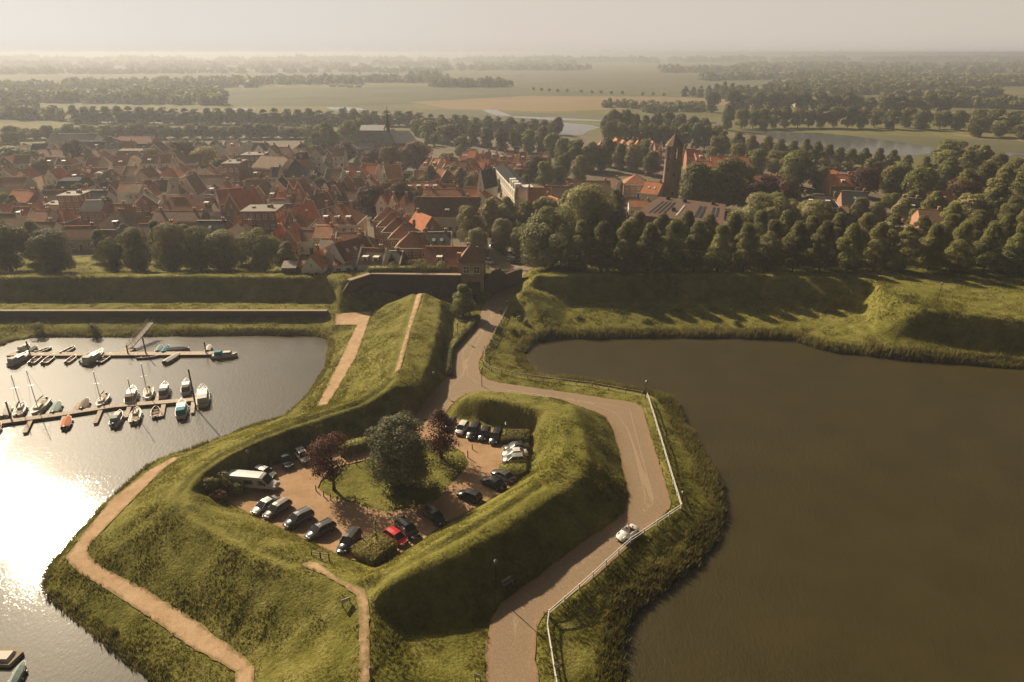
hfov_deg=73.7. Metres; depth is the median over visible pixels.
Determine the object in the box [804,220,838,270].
lime tree
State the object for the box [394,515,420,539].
parked car
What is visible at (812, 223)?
lime tree
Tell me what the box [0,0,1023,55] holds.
sky
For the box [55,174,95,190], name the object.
house
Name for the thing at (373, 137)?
church
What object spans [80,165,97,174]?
house
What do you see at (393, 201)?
house
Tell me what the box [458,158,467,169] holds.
house
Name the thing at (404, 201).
house
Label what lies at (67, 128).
willow tree
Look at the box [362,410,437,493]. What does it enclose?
silver leaved tree
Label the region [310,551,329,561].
gate barrier
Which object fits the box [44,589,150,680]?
stone edge
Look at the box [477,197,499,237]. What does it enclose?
poplar tree
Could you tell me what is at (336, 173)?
house
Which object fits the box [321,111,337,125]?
lime tree
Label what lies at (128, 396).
motor cruiser
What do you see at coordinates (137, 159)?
house
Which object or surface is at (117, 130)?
willow tree
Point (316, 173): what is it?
house
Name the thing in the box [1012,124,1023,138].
broadleaf tree
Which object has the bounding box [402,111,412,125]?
lime tree
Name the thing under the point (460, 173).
poplar tree
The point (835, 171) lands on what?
house
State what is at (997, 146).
field
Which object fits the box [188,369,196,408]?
mooring pile
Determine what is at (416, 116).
lime tree
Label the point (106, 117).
lime tree
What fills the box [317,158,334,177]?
house
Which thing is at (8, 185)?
house
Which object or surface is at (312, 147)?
garden tree
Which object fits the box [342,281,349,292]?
flank wall
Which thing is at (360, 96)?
field
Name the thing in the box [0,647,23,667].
motor boat
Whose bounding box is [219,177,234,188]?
house
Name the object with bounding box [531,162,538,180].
house
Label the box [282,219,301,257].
house
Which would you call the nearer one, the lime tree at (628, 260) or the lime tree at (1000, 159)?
the lime tree at (628, 260)
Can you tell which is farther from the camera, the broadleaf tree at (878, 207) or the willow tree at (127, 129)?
the willow tree at (127, 129)
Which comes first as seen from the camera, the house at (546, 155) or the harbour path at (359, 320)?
the harbour path at (359, 320)
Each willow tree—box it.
[0,125,18,132]
[16,128,31,139]
[20,150,44,156]
[25,128,40,139]
[38,125,53,138]
[48,127,61,135]
[56,123,73,132]
[71,124,92,132]
[82,125,99,134]
[83,147,95,160]
[93,124,113,137]
[110,124,126,137]
[121,123,136,135]
[130,123,145,135]
[140,148,161,158]
[142,125,158,136]
[154,123,173,138]
[167,126,185,138]
[181,124,196,138]
[192,124,208,138]
[204,126,221,137]
[213,126,234,138]
[226,125,243,137]
[237,122,259,137]
[249,123,270,137]
[261,123,278,137]
[276,126,292,137]
[285,126,301,137]
[296,125,313,137]
[307,130,321,145]
[309,124,323,134]
[328,132,346,147]
[337,119,357,145]
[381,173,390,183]
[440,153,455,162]
[456,205,486,242]
[465,227,489,252]
[490,218,513,253]
[508,227,528,257]
[516,200,534,225]
[518,206,583,268]
[529,196,557,224]
[556,189,573,209]
[558,182,617,253]
[726,191,803,236]
[777,198,801,207]
[794,199,838,238]
[849,196,869,219]
[951,192,990,220]
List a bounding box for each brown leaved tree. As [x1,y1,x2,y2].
[27,159,54,171]
[60,139,84,158]
[168,140,196,156]
[209,157,226,166]
[332,140,356,161]
[378,146,404,169]
[398,141,433,169]
[399,162,409,170]
[524,155,547,175]
[771,179,801,201]
[947,177,983,199]
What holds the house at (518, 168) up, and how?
on the town ground at (439, 148)
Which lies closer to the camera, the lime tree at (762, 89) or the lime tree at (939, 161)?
the lime tree at (939, 161)
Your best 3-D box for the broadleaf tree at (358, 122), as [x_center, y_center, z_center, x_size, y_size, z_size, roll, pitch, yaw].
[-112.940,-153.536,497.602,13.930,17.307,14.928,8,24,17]
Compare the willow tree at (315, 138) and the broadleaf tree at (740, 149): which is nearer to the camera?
the broadleaf tree at (740, 149)
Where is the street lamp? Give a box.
[494,559,497,589]
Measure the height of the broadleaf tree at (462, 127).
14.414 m
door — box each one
[78,243,84,250]
[309,247,313,253]
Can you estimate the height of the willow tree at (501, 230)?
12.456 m
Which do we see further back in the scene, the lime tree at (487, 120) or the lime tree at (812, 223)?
the lime tree at (487, 120)
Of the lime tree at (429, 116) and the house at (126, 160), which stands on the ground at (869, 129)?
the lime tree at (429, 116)
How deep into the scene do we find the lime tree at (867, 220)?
204.84 m
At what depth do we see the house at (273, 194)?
273.74 m
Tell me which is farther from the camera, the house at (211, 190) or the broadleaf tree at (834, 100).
the broadleaf tree at (834, 100)
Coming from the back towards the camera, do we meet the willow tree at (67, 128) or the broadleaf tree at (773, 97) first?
the broadleaf tree at (773, 97)
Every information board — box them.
[341,596,350,606]
[474,673,480,681]
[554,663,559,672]
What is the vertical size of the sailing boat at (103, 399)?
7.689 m
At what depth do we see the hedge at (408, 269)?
185.93 m
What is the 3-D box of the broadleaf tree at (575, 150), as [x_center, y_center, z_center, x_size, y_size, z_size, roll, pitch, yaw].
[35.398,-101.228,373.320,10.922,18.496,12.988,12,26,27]
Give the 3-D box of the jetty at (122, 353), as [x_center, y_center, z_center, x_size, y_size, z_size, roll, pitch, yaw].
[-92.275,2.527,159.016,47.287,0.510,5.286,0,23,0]
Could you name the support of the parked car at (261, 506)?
on the car park
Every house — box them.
[0,141,20,147]
[0,154,3,168]
[0,166,20,176]
[0,174,37,193]
[0,201,19,212]
[0,209,27,231]
[1,154,16,168]
[9,203,38,216]
[10,187,39,205]
[12,155,36,168]
[15,164,43,191]
[20,143,31,150]
[28,206,59,220]
[28,217,63,231]
[30,141,49,153]
[32,196,52,210]
[34,152,43,159]
[36,169,45,184]
[37,147,110,158]
[38,186,69,201]
[42,156,61,167]
[42,200,59,212]
[44,165,68,185]
[46,141,59,148]
[47,131,103,145]
[55,153,80,172]
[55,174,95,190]
[56,189,91,224]
[57,210,81,225]
[59,221,98,250]
[66,165,98,183]
[73,153,85,167]
[78,140,92,147]
[79,196,113,225]
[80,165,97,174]
[80,183,88,190]
[84,154,109,167]
[86,186,118,203]
[88,141,107,148]
[93,168,111,183]
[93,178,112,189]
[94,168,108,171]
[98,205,153,244]
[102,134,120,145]
[103,141,118,153]
[103,152,115,168]
[106,166,123,182]
[107,178,121,201]
[107,200,135,216]
[112,153,135,167]
[116,146,155,156]
[116,183,131,203]
[117,134,160,144]
[118,139,136,149]
[122,163,141,182]
[126,179,147,205]
[131,151,141,167]
[133,188,160,218]
[135,141,152,147]
[135,163,159,182]
[137,219,182,245]
[141,155,161,169]
[143,180,162,204]
[144,176,171,202]
[151,141,170,154]
[151,193,202,215]
[151,206,209,229]
[156,166,169,173]
[157,165,186,185]
[159,151,174,167]
[166,179,186,198]
[172,161,189,175]
[173,151,186,165]
[181,169,207,202]
[185,152,206,168]
[185,162,201,174]
[196,141,209,148]
[196,216,232,231]
[198,171,230,190]
[199,163,217,173]
[201,194,215,219]
[204,184,218,197]
[209,201,220,219]
[212,140,227,157]
[214,165,221,173]
[215,184,243,219]
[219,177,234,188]
[221,157,249,186]
[223,139,242,155]
[223,184,264,223]
[228,218,262,249]
[232,215,241,226]
[235,180,248,189]
[238,140,252,154]
[239,203,285,235]
[240,150,268,174]
[245,176,273,188]
[250,169,262,178]
[251,141,269,151]
[251,154,293,170]
[254,143,268,151]
[256,181,271,199]
[262,167,272,178]
[266,142,280,155]
[266,185,278,203]
[269,173,288,191]
[269,195,293,218]
[270,164,283,182]
[270,222,284,262]
[275,188,288,198]
[279,144,292,158]
[281,261,298,272]
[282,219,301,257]
[283,159,310,184]
[283,187,296,207]
[284,198,320,228]
[286,176,296,193]
[288,209,314,228]
[292,147,300,157]
[294,191,307,206]
[295,175,310,194]
[297,261,305,271]
[298,225,315,253]
[300,244,328,273]
[302,189,335,217]
[305,184,314,196]
[306,145,312,166]
[310,166,323,182]
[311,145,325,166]
[311,175,326,189]
[312,221,338,251]
[313,186,325,194]
[315,200,367,233]
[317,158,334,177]
[319,234,336,250]
[321,176,336,191]
[323,237,342,253]
[324,147,332,164]
[324,165,345,181]
[324,232,374,268]
[328,185,336,205]
[331,177,346,194]
[332,146,347,166]
[333,255,354,271]
[335,228,368,241]
[336,192,367,212]
[341,173,352,191]
[345,162,369,181]
[347,174,365,191]
[356,243,390,269]
[360,160,382,182]
[365,172,376,185]
[372,203,404,239]
[375,189,390,214]
[376,208,409,245]
[381,213,415,248]
[382,162,403,183]
[382,180,391,193]
[387,219,421,249]
[387,246,407,265]
[388,191,399,211]
[394,227,430,263]
[399,191,412,217]
[405,179,442,196]
[405,204,414,219]
[408,227,452,245]
[410,207,442,231]
[413,170,422,178]
[414,193,481,232]
[419,155,431,169]
[423,185,462,196]
[423,242,478,271]
[426,181,458,187]
[428,166,451,183]
[430,156,444,168]
[442,162,457,168]
[443,155,450,163]
[446,169,459,183]
[451,157,458,164]
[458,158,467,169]
[461,149,468,160]
[463,166,475,183]
[463,187,477,196]
[466,150,479,160]
[467,158,480,169]
[475,167,482,186]
[477,165,498,196]
[478,161,486,169]
[478,190,493,204]
[481,159,492,169]
[482,148,491,158]
[489,149,498,164]
[491,192,502,210]
[497,150,507,164]
[506,150,514,165]
[508,161,514,169]
[512,151,520,165]
[514,162,522,176]
[514,184,529,211]
[518,151,528,163]
[522,162,530,180]
[527,185,551,203]
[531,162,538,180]
[542,152,551,160]
[547,191,558,200]
[548,183,573,198]
[567,177,610,201]
[606,175,623,195]
[623,171,647,197]
[626,137,634,147]
[627,197,650,215]
[640,180,662,201]
[649,138,654,149]
[653,142,662,161]
[655,147,661,167]
[676,144,685,165]
[683,146,695,170]
[692,158,712,167]
[694,150,705,160]
[710,153,751,172]
[753,172,781,180]
[798,190,839,220]
[817,167,837,188]
[821,171,856,195]
[836,188,868,207]
[838,206,849,220]
[868,210,886,222]
[885,218,905,237]
[895,194,921,223]
[910,206,944,228]
[925,187,953,210]
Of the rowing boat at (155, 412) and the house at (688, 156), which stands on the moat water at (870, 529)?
the rowing boat at (155, 412)
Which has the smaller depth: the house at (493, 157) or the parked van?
the parked van
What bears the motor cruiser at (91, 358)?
on the moat water at (870, 529)
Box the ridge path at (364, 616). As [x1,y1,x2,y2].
[301,561,369,681]
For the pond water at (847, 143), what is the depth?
494.69 m
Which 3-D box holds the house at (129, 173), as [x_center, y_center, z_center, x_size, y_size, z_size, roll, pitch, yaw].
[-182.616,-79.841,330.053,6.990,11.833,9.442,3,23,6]
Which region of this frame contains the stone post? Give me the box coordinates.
[369,667,372,679]
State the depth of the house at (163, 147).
400.62 m
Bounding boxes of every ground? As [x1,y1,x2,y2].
[0,55,1023,214]
[0,238,1023,681]
[15,135,989,255]
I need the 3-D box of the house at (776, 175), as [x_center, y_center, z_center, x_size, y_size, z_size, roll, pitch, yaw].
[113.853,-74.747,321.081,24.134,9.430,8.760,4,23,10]
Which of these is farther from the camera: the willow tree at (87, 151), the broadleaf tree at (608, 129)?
the broadleaf tree at (608, 129)
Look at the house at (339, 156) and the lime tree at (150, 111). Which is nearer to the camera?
the house at (339, 156)
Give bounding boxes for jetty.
[0,393,195,434]
[6,347,214,356]
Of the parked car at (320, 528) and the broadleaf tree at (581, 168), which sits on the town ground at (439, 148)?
the broadleaf tree at (581, 168)
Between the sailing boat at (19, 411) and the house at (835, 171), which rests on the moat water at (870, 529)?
the sailing boat at (19, 411)
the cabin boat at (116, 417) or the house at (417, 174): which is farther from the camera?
the house at (417, 174)
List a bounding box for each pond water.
[556,123,599,134]
[741,132,934,155]
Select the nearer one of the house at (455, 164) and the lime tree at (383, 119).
the house at (455, 164)
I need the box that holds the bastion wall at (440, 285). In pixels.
[347,272,460,297]
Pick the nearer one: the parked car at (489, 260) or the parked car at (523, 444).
the parked car at (523, 444)
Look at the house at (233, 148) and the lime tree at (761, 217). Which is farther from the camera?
the house at (233, 148)
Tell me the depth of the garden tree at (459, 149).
420.05 m
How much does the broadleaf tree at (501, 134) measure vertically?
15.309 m
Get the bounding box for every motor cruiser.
[6,352,28,366]
[81,348,102,365]
[124,387,139,403]
[157,381,171,399]
[174,400,188,419]
[180,378,191,395]
[195,383,210,408]
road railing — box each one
[483,305,642,395]
[546,611,556,681]
[549,503,681,615]
[647,393,681,506]
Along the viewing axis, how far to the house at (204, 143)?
415.31 m
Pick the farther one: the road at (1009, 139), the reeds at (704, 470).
the road at (1009, 139)
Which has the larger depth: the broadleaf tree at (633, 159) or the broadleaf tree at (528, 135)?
the broadleaf tree at (528, 135)
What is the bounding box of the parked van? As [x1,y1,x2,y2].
[226,469,279,491]
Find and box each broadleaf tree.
[0,145,28,156]
[0,218,31,271]
[25,228,76,272]
[97,236,126,271]
[117,226,153,271]
[150,222,189,271]
[181,225,211,270]
[200,229,242,271]
[235,227,281,271]
[319,122,336,149]
[351,118,365,129]
[410,119,421,135]
[418,120,440,138]
[423,164,434,181]
[435,117,447,125]
[436,123,460,143]
[446,165,455,169]
[453,136,468,151]
[456,123,468,135]
[467,124,481,144]
[480,127,494,147]
[493,127,509,149]
[507,130,523,151]
[520,129,536,152]
[521,174,529,183]
[533,126,548,153]
[534,161,555,186]
[542,133,561,156]
[550,165,568,185]
[554,137,570,161]
[554,152,571,177]
[567,139,584,164]
[569,154,594,179]
[582,142,598,168]
[594,144,610,170]
[599,115,608,133]
[600,121,616,139]
[602,138,616,166]
[606,108,620,138]
[611,143,627,168]
[615,122,628,141]
[618,109,635,127]
[623,144,643,171]
[624,124,640,142]
[632,113,641,126]
[634,123,649,142]
[638,139,651,165]
[640,115,651,132]
[642,150,660,175]
[644,123,659,142]
[650,112,664,125]
[656,125,669,146]
[663,111,675,127]
[665,125,680,139]
[671,113,686,126]
[677,162,709,201]
[678,123,691,149]
[686,115,700,137]
[689,123,701,148]
[697,167,725,202]
[699,124,711,149]
[700,117,711,126]
[704,156,748,206]
[705,91,721,111]
[706,135,725,160]
[708,124,723,146]
[721,104,735,129]
[725,90,740,110]
[729,143,748,155]
[732,93,754,109]
[734,108,750,128]
[734,164,758,205]
[747,108,761,127]
[748,148,770,174]
[750,91,766,108]
[756,108,773,128]
[764,90,783,109]
[765,149,788,172]
[769,108,783,127]
[778,90,797,107]
[778,106,794,127]
[778,149,816,187]
[789,108,807,127]
[795,92,813,110]
[803,110,816,127]
[808,166,830,188]
[810,91,827,110]
[814,103,830,127]
[824,94,844,110]
[826,106,845,127]
[839,90,853,111]
[840,105,859,127]
[849,94,864,109]
[855,108,872,127]
[861,96,876,109]
[863,158,884,173]
[868,108,884,127]
[869,201,887,221]
[877,94,896,113]
[879,109,903,128]
[879,165,915,196]
[880,192,900,207]
[889,95,909,112]
[899,107,916,127]
[900,167,938,204]
[904,208,916,226]
[905,96,923,111]
[911,110,934,129]
[917,91,938,112]
[929,139,968,162]
[932,110,952,128]
[933,166,956,190]
[934,94,952,110]
[950,110,970,129]
[960,144,981,167]
[964,115,990,136]
[969,108,988,123]
[986,109,1007,130]
[989,120,1011,136]
[1006,110,1023,131]
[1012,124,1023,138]
[1014,114,1023,129]
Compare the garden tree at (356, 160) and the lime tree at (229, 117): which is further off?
the lime tree at (229, 117)
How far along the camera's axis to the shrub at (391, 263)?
187.24 m
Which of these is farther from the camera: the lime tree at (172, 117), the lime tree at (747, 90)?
the lime tree at (747, 90)
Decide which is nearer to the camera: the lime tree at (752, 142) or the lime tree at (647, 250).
the lime tree at (647, 250)
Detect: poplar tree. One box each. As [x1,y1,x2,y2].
[449,167,466,188]
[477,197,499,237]
[493,196,518,229]
[605,188,629,229]
[887,198,912,222]
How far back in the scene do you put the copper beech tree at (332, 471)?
102.14 m
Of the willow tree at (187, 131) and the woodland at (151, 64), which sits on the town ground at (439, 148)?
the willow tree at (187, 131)
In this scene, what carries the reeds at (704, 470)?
on the ground at (714, 290)
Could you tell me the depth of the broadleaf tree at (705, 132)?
448.74 m
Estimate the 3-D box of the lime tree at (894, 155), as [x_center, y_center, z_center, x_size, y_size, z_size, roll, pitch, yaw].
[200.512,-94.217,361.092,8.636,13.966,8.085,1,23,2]
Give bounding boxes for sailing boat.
[11,376,28,417]
[26,370,50,415]
[93,371,109,406]
[127,378,142,424]
[141,365,154,400]
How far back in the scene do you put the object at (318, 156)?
385.83 m
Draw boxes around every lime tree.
[0,126,20,144]
[18,219,40,261]
[65,104,82,122]
[76,106,91,122]
[87,106,103,122]
[90,229,108,261]
[95,106,114,122]
[108,105,125,123]
[114,223,132,257]
[117,106,137,123]
[129,106,149,123]
[143,107,157,123]
[146,220,162,263]
[154,107,169,123]
[164,108,180,123]
[177,108,191,123]
[178,224,194,263]
[187,109,206,123]
[199,107,214,123]
[210,108,224,123]
[220,107,239,124]
[233,108,248,124]
[234,237,249,263]
[244,109,257,123]
[255,109,268,123]
[266,108,282,124]
[275,241,298,267]
[277,109,293,124]
[289,109,304,125]
[300,108,316,124]
[309,110,325,125]
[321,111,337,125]
[334,108,346,125]
[344,108,362,120]
[355,110,372,124]
[367,110,381,124]
[378,110,394,125]
[390,110,406,125]
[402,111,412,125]
[409,112,424,125]
[422,114,435,123]
[444,114,459,125]
[450,284,477,317]
[458,115,470,127]
[467,117,481,127]
[479,115,494,130]
[491,117,502,130]
[500,117,517,130]
[513,118,526,131]
[524,118,538,131]
[536,119,552,127]
[546,122,553,133]
[563,219,593,271]
[582,213,599,257]
[587,220,614,271]
[607,210,622,255]
[609,220,639,271]
[627,210,645,257]
[634,222,664,270]
[652,213,670,261]
[658,219,686,271]
[675,210,694,254]
[679,220,710,271]
[681,86,688,96]
[688,87,696,96]
[696,85,703,96]
[696,213,718,257]
[704,85,712,97]
[704,224,733,271]
[712,83,719,94]
[718,130,731,155]
[719,81,728,97]
[725,212,742,254]
[728,83,735,91]
[729,131,745,152]
[732,222,762,270]
[736,85,743,93]
[744,84,750,94]
[744,135,759,155]
[750,209,770,257]
[751,85,757,96]
[753,219,786,271]
[758,84,767,95]
[759,135,774,157]
[773,138,786,157]
[777,209,795,257]
[780,220,809,271]
[781,84,790,93]
[784,140,799,151]
[800,138,812,151]
[800,215,820,260]
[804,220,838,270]
[808,141,823,167]
[818,143,834,168]
[827,212,849,261]
[829,147,847,169]
[836,223,866,271]
[841,148,857,170]
[851,212,876,258]
[853,147,871,170]
[861,222,892,271]
[870,213,904,259]
[873,147,885,164]
[883,149,900,170]
[884,224,921,270]
[898,154,913,172]
[902,215,931,257]
[914,223,948,269]
[916,156,932,175]
[920,191,948,213]
[931,158,944,168]
[931,213,958,259]
[938,156,963,178]
[939,202,968,231]
[940,221,975,272]
[949,168,974,188]
[955,150,981,174]
[964,209,990,243]
[965,214,988,259]
[969,222,1006,268]
[973,145,994,170]
[973,160,997,192]
[977,153,1008,173]
[977,220,999,240]
[978,182,1013,221]
[982,166,1016,201]
[993,212,1017,256]
[995,222,1023,271]
[997,195,1023,220]
[1001,158,1023,188]
[1006,171,1023,196]
[1010,163,1023,185]
[1012,210,1023,224]
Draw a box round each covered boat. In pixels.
[0,403,13,419]
[8,660,27,681]
[24,345,37,352]
[49,400,63,413]
[60,415,73,430]
[78,352,90,363]
[78,397,90,409]
[154,344,162,351]
[160,344,169,352]
[162,352,179,364]
[166,347,189,351]
[204,344,212,350]
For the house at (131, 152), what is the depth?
387.14 m
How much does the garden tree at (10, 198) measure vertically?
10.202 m
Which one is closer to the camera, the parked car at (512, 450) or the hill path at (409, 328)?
the parked car at (512, 450)
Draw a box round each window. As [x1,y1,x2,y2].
[463,266,469,273]
[473,266,479,273]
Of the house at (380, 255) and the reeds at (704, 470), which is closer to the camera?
the reeds at (704, 470)
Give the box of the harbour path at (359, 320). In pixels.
[316,311,371,405]
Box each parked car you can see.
[251,494,280,514]
[253,464,276,477]
[262,496,292,519]
[279,449,293,468]
[282,505,314,529]
[295,446,310,462]
[303,517,336,540]
[336,526,361,553]
[383,525,408,546]
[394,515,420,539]
[421,504,447,525]
[444,416,456,430]
[455,420,469,434]
[457,488,482,503]
[466,421,480,438]
[471,293,476,300]
[478,425,490,440]
[480,475,506,491]
[485,257,493,264]
[489,427,502,443]
[490,468,515,483]
[501,447,527,456]
[502,452,525,463]
[503,441,529,450]
[506,256,520,260]
[508,258,522,264]
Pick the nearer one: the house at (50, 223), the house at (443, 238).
the house at (443, 238)
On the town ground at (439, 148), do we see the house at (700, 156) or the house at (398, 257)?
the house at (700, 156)
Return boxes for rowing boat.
[27,353,42,364]
[34,346,51,351]
[40,353,54,364]
[60,345,74,352]
[63,354,76,363]
[95,356,110,364]
[135,354,158,358]
[150,405,160,419]
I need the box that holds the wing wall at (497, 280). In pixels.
[484,268,522,291]
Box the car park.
[224,419,529,562]
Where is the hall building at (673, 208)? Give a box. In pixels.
[637,196,725,238]
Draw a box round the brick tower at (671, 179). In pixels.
[662,129,683,198]
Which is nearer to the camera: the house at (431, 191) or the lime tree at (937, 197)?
the lime tree at (937, 197)
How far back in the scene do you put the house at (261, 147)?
403.10 m
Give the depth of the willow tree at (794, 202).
235.51 m
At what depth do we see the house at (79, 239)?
223.81 m
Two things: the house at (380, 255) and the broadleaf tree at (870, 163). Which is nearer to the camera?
the house at (380, 255)
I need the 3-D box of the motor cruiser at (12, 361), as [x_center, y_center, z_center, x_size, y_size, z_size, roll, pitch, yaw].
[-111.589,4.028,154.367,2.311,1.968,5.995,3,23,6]
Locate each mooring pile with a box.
[5,401,10,416]
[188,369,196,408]
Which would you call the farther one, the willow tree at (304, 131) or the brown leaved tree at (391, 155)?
the willow tree at (304, 131)
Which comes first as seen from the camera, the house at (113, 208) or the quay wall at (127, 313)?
the quay wall at (127, 313)
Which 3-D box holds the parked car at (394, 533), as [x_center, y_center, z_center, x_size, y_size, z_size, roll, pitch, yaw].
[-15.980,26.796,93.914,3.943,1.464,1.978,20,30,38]
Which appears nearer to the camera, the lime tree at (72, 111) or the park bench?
the park bench
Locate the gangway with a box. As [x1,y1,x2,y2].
[126,319,153,346]
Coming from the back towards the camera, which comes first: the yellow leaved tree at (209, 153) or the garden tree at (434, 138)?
the garden tree at (434, 138)
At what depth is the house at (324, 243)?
209.40 m
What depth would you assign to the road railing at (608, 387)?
140.40 m
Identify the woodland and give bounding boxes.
[0,53,1023,73]
[0,74,336,104]
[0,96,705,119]
[192,69,514,87]
[698,69,1023,108]
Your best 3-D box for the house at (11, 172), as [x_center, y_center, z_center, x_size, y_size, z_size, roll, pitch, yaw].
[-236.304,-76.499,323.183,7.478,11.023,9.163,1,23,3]
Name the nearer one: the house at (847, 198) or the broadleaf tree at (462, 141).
the house at (847, 198)
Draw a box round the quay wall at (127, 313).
[0,309,327,317]
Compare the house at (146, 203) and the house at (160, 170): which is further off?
the house at (160, 170)
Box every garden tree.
[0,192,9,204]
[5,194,16,202]
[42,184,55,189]
[71,183,85,190]
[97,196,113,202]
[99,170,114,182]
[192,138,202,146]
[209,138,221,145]
[303,136,309,147]
[310,145,318,149]
[353,156,360,166]
[402,171,412,181]
[407,187,416,201]
[408,176,422,181]
[423,133,429,144]
[429,134,438,145]
[454,144,465,157]
[464,174,476,186]
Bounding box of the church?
[353,106,416,157]
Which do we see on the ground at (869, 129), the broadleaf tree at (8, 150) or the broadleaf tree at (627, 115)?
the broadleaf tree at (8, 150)
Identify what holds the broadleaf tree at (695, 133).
on the town ground at (439, 148)
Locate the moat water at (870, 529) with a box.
[0,335,1023,681]
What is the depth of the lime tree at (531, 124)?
550.18 m
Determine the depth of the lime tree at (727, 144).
425.67 m
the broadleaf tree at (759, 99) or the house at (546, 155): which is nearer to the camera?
the house at (546, 155)
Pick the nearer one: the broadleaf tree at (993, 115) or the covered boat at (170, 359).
the covered boat at (170, 359)
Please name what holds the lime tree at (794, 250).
on the ground at (714, 290)
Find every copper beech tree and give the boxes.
[302,431,353,490]
[353,185,389,218]
[359,149,382,166]
[387,181,413,201]
[421,408,460,459]
[553,117,563,133]
[744,175,779,202]
[847,167,882,193]
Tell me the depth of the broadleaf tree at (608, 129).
459.13 m
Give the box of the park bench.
[501,576,513,585]
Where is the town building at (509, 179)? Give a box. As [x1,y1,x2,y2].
[494,165,532,205]
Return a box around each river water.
[326,107,366,110]
[483,110,511,115]
[512,116,600,120]
[932,152,1023,156]
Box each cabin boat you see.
[16,343,29,352]
[108,409,123,427]
[210,350,237,358]
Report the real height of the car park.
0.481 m
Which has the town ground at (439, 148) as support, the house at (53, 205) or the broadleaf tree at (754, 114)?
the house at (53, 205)
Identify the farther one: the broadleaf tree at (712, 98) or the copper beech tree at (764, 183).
the broadleaf tree at (712, 98)
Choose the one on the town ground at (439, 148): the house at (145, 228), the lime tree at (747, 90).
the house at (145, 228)
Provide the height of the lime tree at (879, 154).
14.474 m
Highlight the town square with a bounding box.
[482,189,571,269]
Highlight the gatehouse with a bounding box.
[457,244,486,292]
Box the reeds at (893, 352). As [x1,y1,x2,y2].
[532,323,1001,363]
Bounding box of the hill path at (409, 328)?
[394,293,421,372]
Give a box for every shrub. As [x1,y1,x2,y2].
[26,322,44,334]
[84,323,100,336]
[202,477,219,492]
[209,488,226,501]
[211,471,234,487]
[214,481,232,495]
[229,482,246,495]
[388,262,401,267]
[408,258,430,272]
[437,261,448,266]
[512,309,519,316]
[519,329,525,335]
[522,319,530,325]
[642,318,650,323]
[708,324,719,328]
[732,319,741,325]
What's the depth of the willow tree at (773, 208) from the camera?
215.23 m
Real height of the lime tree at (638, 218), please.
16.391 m
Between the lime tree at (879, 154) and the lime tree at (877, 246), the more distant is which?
the lime tree at (879, 154)
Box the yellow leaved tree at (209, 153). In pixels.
[190,146,220,167]
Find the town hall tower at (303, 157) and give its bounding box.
[293,138,312,171]
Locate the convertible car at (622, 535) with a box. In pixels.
[615,524,639,541]
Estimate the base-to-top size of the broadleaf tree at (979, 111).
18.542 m
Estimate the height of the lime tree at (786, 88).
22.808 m
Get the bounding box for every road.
[413,270,670,681]
[953,134,1023,141]
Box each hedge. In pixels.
[338,433,382,455]
[350,530,397,565]
[368,265,449,272]
[445,314,480,376]
[498,462,526,477]
[501,428,529,444]
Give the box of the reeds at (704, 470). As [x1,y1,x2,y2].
[0,326,1023,681]
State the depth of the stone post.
69.63 m
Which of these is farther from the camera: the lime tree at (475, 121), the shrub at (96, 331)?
the lime tree at (475, 121)
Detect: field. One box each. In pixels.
[0,70,516,81]
[0,109,323,119]
[212,86,705,105]
[360,107,702,121]
[412,96,767,111]
[510,71,777,95]
[847,135,1023,155]
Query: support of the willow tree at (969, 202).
on the ground at (714, 290)
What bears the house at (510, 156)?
on the town ground at (439, 148)
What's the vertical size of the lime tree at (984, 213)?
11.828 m
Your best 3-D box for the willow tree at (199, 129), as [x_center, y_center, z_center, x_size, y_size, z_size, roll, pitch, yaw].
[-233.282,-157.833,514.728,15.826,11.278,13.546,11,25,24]
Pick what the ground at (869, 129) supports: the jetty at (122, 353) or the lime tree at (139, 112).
the lime tree at (139, 112)
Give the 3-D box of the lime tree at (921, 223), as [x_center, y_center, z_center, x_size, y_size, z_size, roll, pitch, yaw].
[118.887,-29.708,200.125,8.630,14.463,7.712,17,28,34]
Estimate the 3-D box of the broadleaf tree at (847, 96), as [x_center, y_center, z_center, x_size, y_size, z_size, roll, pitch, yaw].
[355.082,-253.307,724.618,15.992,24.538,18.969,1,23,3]
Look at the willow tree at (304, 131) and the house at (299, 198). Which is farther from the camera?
the willow tree at (304, 131)
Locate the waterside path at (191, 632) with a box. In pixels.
[65,457,253,681]
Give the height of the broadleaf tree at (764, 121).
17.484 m
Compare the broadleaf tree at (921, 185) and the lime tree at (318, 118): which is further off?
the lime tree at (318, 118)

